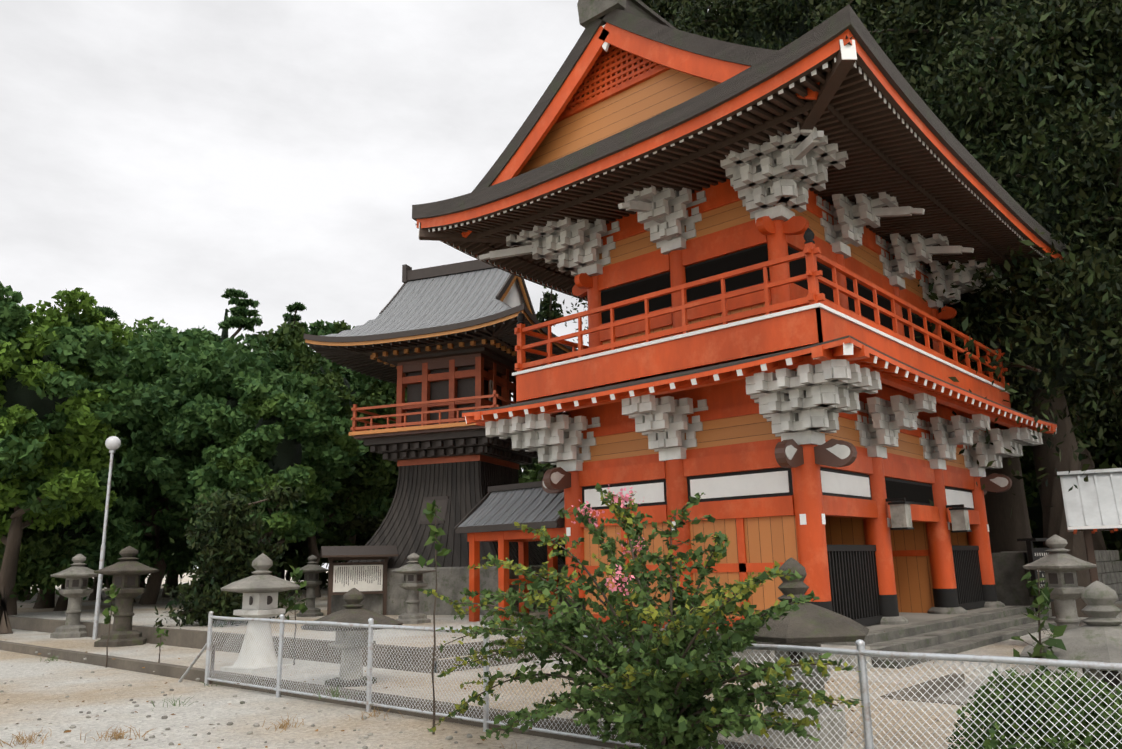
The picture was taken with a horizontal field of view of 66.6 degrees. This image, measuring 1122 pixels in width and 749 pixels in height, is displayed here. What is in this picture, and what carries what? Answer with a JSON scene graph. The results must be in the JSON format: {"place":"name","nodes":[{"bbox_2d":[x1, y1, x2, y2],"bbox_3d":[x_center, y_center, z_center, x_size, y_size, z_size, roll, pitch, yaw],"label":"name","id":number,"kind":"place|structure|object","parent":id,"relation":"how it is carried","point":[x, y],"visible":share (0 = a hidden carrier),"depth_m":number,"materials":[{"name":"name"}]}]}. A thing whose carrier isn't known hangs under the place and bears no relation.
{"place":"outdoors","nodes":[
{"label":"outdoors","id":0,"kind":"place"},
{"bbox_2d":[88,568,183,597],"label":"tree","id":1,"kind":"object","parent":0,"point":[107,582],"depth_m":40.24,"materials":[{"name":"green plant"}]},
{"bbox_2d":[103,565,192,586],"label":"tree","id":2,"kind":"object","parent":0,"point":[141,584],"depth_m":57.55,"materials":[{"name":"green plant"}]},
{"bbox_2d":[0,570,613,748],"bbox_3d":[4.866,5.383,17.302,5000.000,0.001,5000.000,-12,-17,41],"label":"ground","id":3,"kind":"structure","parent":0,"point":[26,690],"depth_m":9.53,"materials":[{"name":"beige sand"}]},
{"bbox_2d":[102,580,119,667],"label":"sapling","id":4,"kind":"object","parent":3,"relation":"on","point":[115,610],"visible":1,"depth_m":15.10,"materials":[{"name":"green plant"}]},
{"bbox_2d":[0,654,601,748],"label":"dry grass","id":5,"kind":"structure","parent":3,"relation":"on","point":[30,738],"depth_m":8.57,"materials":[{"name":"beige plant"}]},
{"bbox_2d":[418,499,451,734],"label":"sapling","id":6,"kind":"object","parent":3,"relation":"on","point":[430,514],"visible":1,"depth_m":8.73,"materials":[{"name":"green plant"}]},
{"bbox_2d":[0,631,1015,748],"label":"pebbles and leaves","id":7,"kind":"object","parent":3,"relation":"on","point":[450,737],"visible":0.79,"depth_m":8.99,"materials":[{"name":"stone"}]},
{"bbox_2d":[0,580,1121,748],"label":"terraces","id":8,"kind":"object","parent":3,"relation":"on","point":[984,631],"visible":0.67,"depth_m":12.73,"materials":[{"name":"concrete"}]},
{"bbox_2d":[0,336,88,614],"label":"tree","id":9,"kind":"object","parent":8,"relation":"on","point":[35,544],"visible":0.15,"depth_m":25.10,"materials":[{"name":"green plant"}]},
{"bbox_2d":[0,281,138,633],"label":"tree","id":10,"kind":"object","parent":8,"relation":"on","point":[49,409],"visible":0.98,"depth_m":22.34,"materials":[{"name":"green plant"}]},
{"bbox_2d":[17,318,124,600],"bbox_3d":[-24.746,4.082,41.386,11.686,13.235,11.270,-12,-17,41],"label":"tree","id":11,"kind":"object","parent":8,"relation":"on","point":[28,595],"depth_m":39.42,"materials":[{"name":"green plant"}]},
{"bbox_2d":[30,305,119,608],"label":"tree","id":12,"kind":"object","parent":8,"relation":"on","point":[109,312],"visible":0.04,"depth_m":29.83,"materials":[{"name":"green plant"}]},
{"bbox_2d":[50,554,103,638],"bbox_3d":[-11.580,5.256,20.389,1.136,1.934,1.027,-12,-17,41],"label":"lantern","id":13,"kind":"object","parent":8,"relation":"on","point":[77,574],"visible":0.98,"depth_m":20.20,"materials":[{"name":"stone"}]},
{"bbox_2d":[9,374,181,610],"bbox_3d":[-16.031,3.480,28.756,5.917,8.733,6.254,-7,-14,24],"label":"tree","id":14,"kind":"object","parent":8,"relation":"on","point":[123,530],"visible":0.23,"depth_m":27.79,"materials":[{"name":"green plant"}]},
{"bbox_2d":[92,436,120,639],"bbox_3d":[-10.605,3.732,19.852,0.342,4.639,0.342,-12,-17,41],"label":"street lamp","id":15,"kind":"object","parent":8,"relation":"on","point":[112,444],"visible":1,"depth_m":19.85,"materials":[{"name":"white metal"}]},
{"bbox_2d":[88,366,124,600],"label":"tree","id":16,"kind":"object","parent":8,"relation":"on","point":[92,596],"depth_m":37.43,"materials":[{"name":"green plant"}]},
{"bbox_2d":[93,546,158,646],"bbox_3d":[-9.131,4.616,17.909,1.168,2.013,1.348,-12,-17,41],"label":"lantern","id":17,"kind":"object","parent":8,"relation":"on","point":[127,570],"visible":0.96,"depth_m":17.69,"materials":[{"name":"stone"}]},
{"bbox_2d":[96,339,200,601],"bbox_3d":[-17.291,3.699,34.656,6.410,10.936,6.744,-12,-17,41],"label":"tree","id":18,"kind":"object","parent":8,"relation":"on","point":[173,562],"depth_m":34.26,"materials":[{"name":"green plant"}]},
{"bbox_2d":[73,316,244,604],"bbox_3d":[-14.946,3.066,32.448,10.564,10.963,9.516,-12,-17,41],"label":"tree","id":19,"kind":"object","parent":8,"relation":"on","point":[154,347],"visible":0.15,"depth_m":31.14,"materials":[{"name":"green plant"}]},
{"bbox_2d":[155,626,168,662],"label":"sapling","id":20,"kind":"object","parent":8,"relation":"on","point":[159,631],"visible":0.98,"depth_m":14.10,"materials":[{"name":"green plant"}]},
{"bbox_2d":[161,328,197,597],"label":"tree","id":21,"kind":"object","parent":8,"relation":"on","point":[171,582],"visible":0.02,"depth_m":39.62,"materials":[{"name":"green plant"}]},
{"bbox_2d":[169,288,281,575],"bbox_3d":[-15.525,3.031,39.296,6.986,14.040,6.654,-12,-17,41],"label":"tree","id":22,"kind":"object","parent":8,"relation":"on","point":[240,313],"visible":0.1,"depth_m":39.51,"materials":[{"name":"green plant"}]},
{"bbox_2d":[153,476,306,628],"bbox_3d":[-7.171,4.086,18.918,3.634,3.594,3.076,-12,-17,41],"label":"bush","id":23,"kind":"object","parent":8,"relation":"on","point":[229,528],"visible":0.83,"depth_m":18.38,"materials":[{"name":"green plant"}]},
{"bbox_2d":[119,334,353,542],"bbox_3d":[-10.960,3.175,28.763,7.777,8.998,7.387,-12,-17,41],"label":"tree","id":24,"kind":"object","parent":8,"relation":"on","point":[166,414],"visible":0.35,"depth_m":27.32,"materials":[{"name":"green plant"}]},
{"bbox_2d":[220,553,300,673],"bbox_3d":[-4.581,3.589,12.996,1.164,1.712,1.164,-12,-17,41],"label":"white lantern","id":25,"kind":"object","parent":8,"relation":"on","point":[260,588],"visible":0.94,"depth_m":12.79,"materials":[{"name":"stone"}]},
{"bbox_2d":[187,370,359,552],"bbox_3d":[-8.161,3.294,24.340,4.225,6.776,4.369,-12,-17,41],"label":"tree","id":26,"kind":"object","parent":8,"relation":"on","point":[248,461],"visible":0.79,"depth_m":23.77,"materials":[{"name":"green plant"}]},
{"bbox_2d":[279,565,307,664],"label":"sapling","id":27,"kind":"object","parent":8,"relation":"on","point":[296,575],"visible":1,"depth_m":13.60,"materials":[{"name":"green plant"}]},
{"bbox_2d":[271,302,344,592],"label":"tree","id":28,"kind":"object","parent":8,"relation":"on","point":[289,318],"visible":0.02,"depth_m":46.39,"materials":[{"name":"green plant"}]},
{"bbox_2d":[296,555,328,616],"bbox_3d":[-6.276,5.297,21.470,0.838,1.513,0.778,-12,-17,41],"label":"lantern","id":29,"kind":"object","parent":8,"relation":"on","point":[312,569],"visible":0.83,"depth_m":21.34,"materials":[{"name":"stone"}]},
{"bbox_2d":[252,319,406,597],"bbox_3d":[-10.130,3.363,36.646,9.172,12.009,9.107,-12,-17,41],"label":"tree","id":30,"kind":"object","parent":8,"relation":"on","point":[366,479],"visible":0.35,"depth_m":35.68,"materials":[{"name":"green plant"}]},
{"bbox_2d":[301,588,402,687],"bbox_3d":[-2.716,3.397,11.129,1.316,1.205,1.155,-12,-17,41],"label":"lantern","id":31,"kind":"object","parent":8,"relation":"on","point":[353,611],"visible":0.67,"depth_m":10.95,"materials":[{"name":"stone"}]},
{"bbox_2d":[319,545,397,614],"bbox_3d":[-5.010,5.093,21.092,1.824,1.698,0.793,3,-13,-20],"label":"notice board","id":32,"kind":"object","parent":8,"relation":"on","point":[362,577],"visible":1,"depth_m":21.07,"materials":[{"name":"brown wood"}]},
{"bbox_2d":[345,324,395,561],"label":"tree","id":33,"kind":"object","parent":8,"relation":"on","point":[353,535],"depth_m":49.44,"materials":[{"name":"green plant"}]},
{"bbox_2d":[391,553,435,623],"bbox_3d":[-3.138,4.524,18.141,0.922,1.456,1.006,-12,-17,41],"label":"lantern","id":34,"kind":"object","parent":8,"relation":"on","point":[413,571],"visible":0.96,"depth_m":17.97,"materials":[{"name":"stone"}]},
{"bbox_2d":[454,481,564,621],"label":"pavilion","id":35,"kind":"structure","parent":8,"relation":"on","point":[499,510],"depth_m":18.10,"materials":[{"name":"wood"}]},
{"bbox_2d":[511,287,564,478],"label":"tree","id":36,"kind":"object","parent":8,"relation":"on","point":[550,309],"visible":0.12,"depth_m":64.05,"materials":[{"name":"green plant"}]},
{"bbox_2d":[518,300,588,472],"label":"tree","id":37,"kind":"object","parent":8,"relation":"on","point":[587,342],"depth_m":58.48,"materials":[{"name":"green plant"}]},
{"bbox_2d":[545,0,709,468],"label":"tree","id":38,"kind":"object","parent":8,"relation":"on","point":[652,4],"visible":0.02,"depth_m":37.23,"materials":[{"name":"green plant"}]},
{"bbox_2d":[412,0,1068,630],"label":"gate","id":39,"kind":"structure","parent":8,"relation":"on","point":[740,250],"depth_m":15.10,"materials":[{"name":"wood"}]},
{"bbox_2d":[577,0,971,340],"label":"tree","id":40,"kind":"object","parent":8,"relation":"on","point":[755,23],"visible":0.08,"depth_m":30.96,"materials":[{"name":"green plant"}]},
{"bbox_2d":[730,557,868,748],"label":"lantern","id":41,"kind":"object","parent":8,"relation":"on","point":[809,624],"visible":0.52,"depth_m":6.83,"materials":[{"name":"stone"}]},
{"bbox_2d":[778,0,1121,552],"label":"tree","id":42,"kind":"object","parent":8,"relation":"on","point":[1008,518],"visible":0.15,"depth_m":20.65,"materials":[{"name":"green plant"}]},
{"bbox_2d":[779,0,1121,616],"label":"tree","id":43,"kind":"object","parent":8,"relation":"on","point":[1078,278],"visible":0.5,"depth_m":20.59,"materials":[{"name":"green plant"}]},
{"bbox_2d":[946,657,1121,748],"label":"round bush","id":44,"kind":"object","parent":8,"relation":"on","point":[991,743],"visible":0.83,"depth_m":5.52,"materials":[{"name":"green plant"}]},
{"bbox_2d":[1017,538,1053,611],"bbox_3d":[11.049,4.727,19.435,1.600,1.960,0.400,9,-16,-39],"label":"black sign","id":45,"kind":"object","parent":8,"relation":"on","point":[1034,554],"visible":0.17,"depth_m":19.17,"materials":[{"name":"paint"}]},
{"bbox_2d":[1011,569,1066,721],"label":"sapling","id":46,"kind":"object","parent":8,"relation":"on","point":[1041,599],"visible":0.81,"depth_m":6.03,"materials":[{"name":"green plant"}]},
{"bbox_2d":[991,550,1121,616],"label":"stone wall","id":47,"kind":"structure","parent":8,"relation":"on","point":[1010,571],"depth_m":19.88,"materials":[{"name":"grey stone"}]},
{"bbox_2d":[1023,535,1096,630],"bbox_3d":[8.019,3.524,13.633,1.126,1.916,1.164,-12,-17,41],"label":"lantern","id":48,"kind":"object","parent":8,"relation":"on","point":[1059,565],"visible":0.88,"depth_m":13.48,"materials":[{"name":"stone"}]},
{"bbox_2d":[1020,581,1121,746],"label":"lantern","id":49,"kind":"object","parent":8,"relation":"on","point":[1097,637],"visible":0.58,"depth_m":6.15,"materials":[{"name":"stone"}]},
{"bbox_2d":[1069,379,1108,549],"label":"tree","id":50,"kind":"object","parent":8,"relation":"on","point":[1098,541],"depth_m":27.79,"materials":[{"name":"green plant"}]},
{"bbox_2d":[1057,468,1121,582],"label":"signboard","id":51,"kind":"object","parent":8,"relation":"on","point":[1093,504],"visible":0.98,"depth_m":17.36,"materials":[{"name":"metal"}]},
{"bbox_2d":[1080,381,1120,459],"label":"tree","id":52,"kind":"object","parent":8,"relation":"on","point":[1098,420],"depth_m":27.64,"materials":[{"name":"green plant"}]},
{"bbox_2d":[417,482,863,748],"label":"flowering bush","id":53,"kind":"object","parent":3,"relation":"on","point":[652,706],"visible":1,"depth_m":6.37,"materials":[{"name":"green plant"}]},
{"bbox_2d":[178,611,1121,748],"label":"chain link fence","id":54,"kind":"object","parent":3,"relation":"on","point":[860,653],"visible":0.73,"depth_m":6.61,"materials":[{"name":"silver metal"}]},
{"bbox_2d":[871,0,1121,413],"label":"tree","id":55,"kind":"object","parent":3,"relation":"on","point":[1112,188],"visible":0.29,"depth_m":20.07,"materials":[{"name":"green plant"}]},
{"bbox_2d":[1008,14,1121,439],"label":"tree","id":56,"kind":"object","parent":3,"relation":"on","point":[1102,171],"visible":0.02,"depth_m":20.16,"materials":[{"name":"green plant"}]},
{"bbox_2d":[250,497,383,592],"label":"tree","id":57,"kind":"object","parent":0,"point":[359,523],"depth_m":41.28,"materials":[{"name":"green plant"}]},
{"bbox_2d":[0,0,708,568],"label":"sky","id":58,"kind":"structure","parent":0,"point":[159,158],"materials":[{"name":"white"}]},
{"bbox_2d":[322,487,394,585],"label":"tree","id":59,"kind":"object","parent":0,"point":[363,538],"depth_m":53.39,"materials":[{"name":"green plant"}]},
{"bbox_2d":[381,487,395,521],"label":"tree","id":60,"kind":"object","parent":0,"point":[390,495],"depth_m":55.26,"materials":[{"name":"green plant"}]},
{"bbox_2d":[304,260,587,614],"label":"drum tower","id":61,"kind":"structure","parent":0,"point":[439,342],"depth_m":22.84,"materials":[{"name":"wood"}]},
{"bbox_2d":[374,465,560,541],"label":"tree","id":62,"kind":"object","parent":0,"point":[541,472],"depth_m":43.83,"materials":[{"name":"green plant"}]},
{"bbox_2d":[520,463,565,562],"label":"tree","id":63,"kind":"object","parent":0,"point":[532,474],"depth_m":46.89,"materials":[{"name":"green plant"}]},
{"bbox_2d":[1019,412,1121,571],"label":"tree","id":64,"kind":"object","parent":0,"point":[1106,460],"depth_m":29.01,"materials":[{"name":"green plant"}]},
{"bbox_2d":[1080,406,1117,434],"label":"tree","id":65,"kind":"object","parent":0,"point":[1097,415],"depth_m":32.33,"materials":[{"name":"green plant"}]},
{"bbox_2d":[1080,400,1120,457],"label":"tree","id":66,"kind":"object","parent":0,"point":[1109,412],"depth_m":30.66,"materials":[{"name":"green plant"}]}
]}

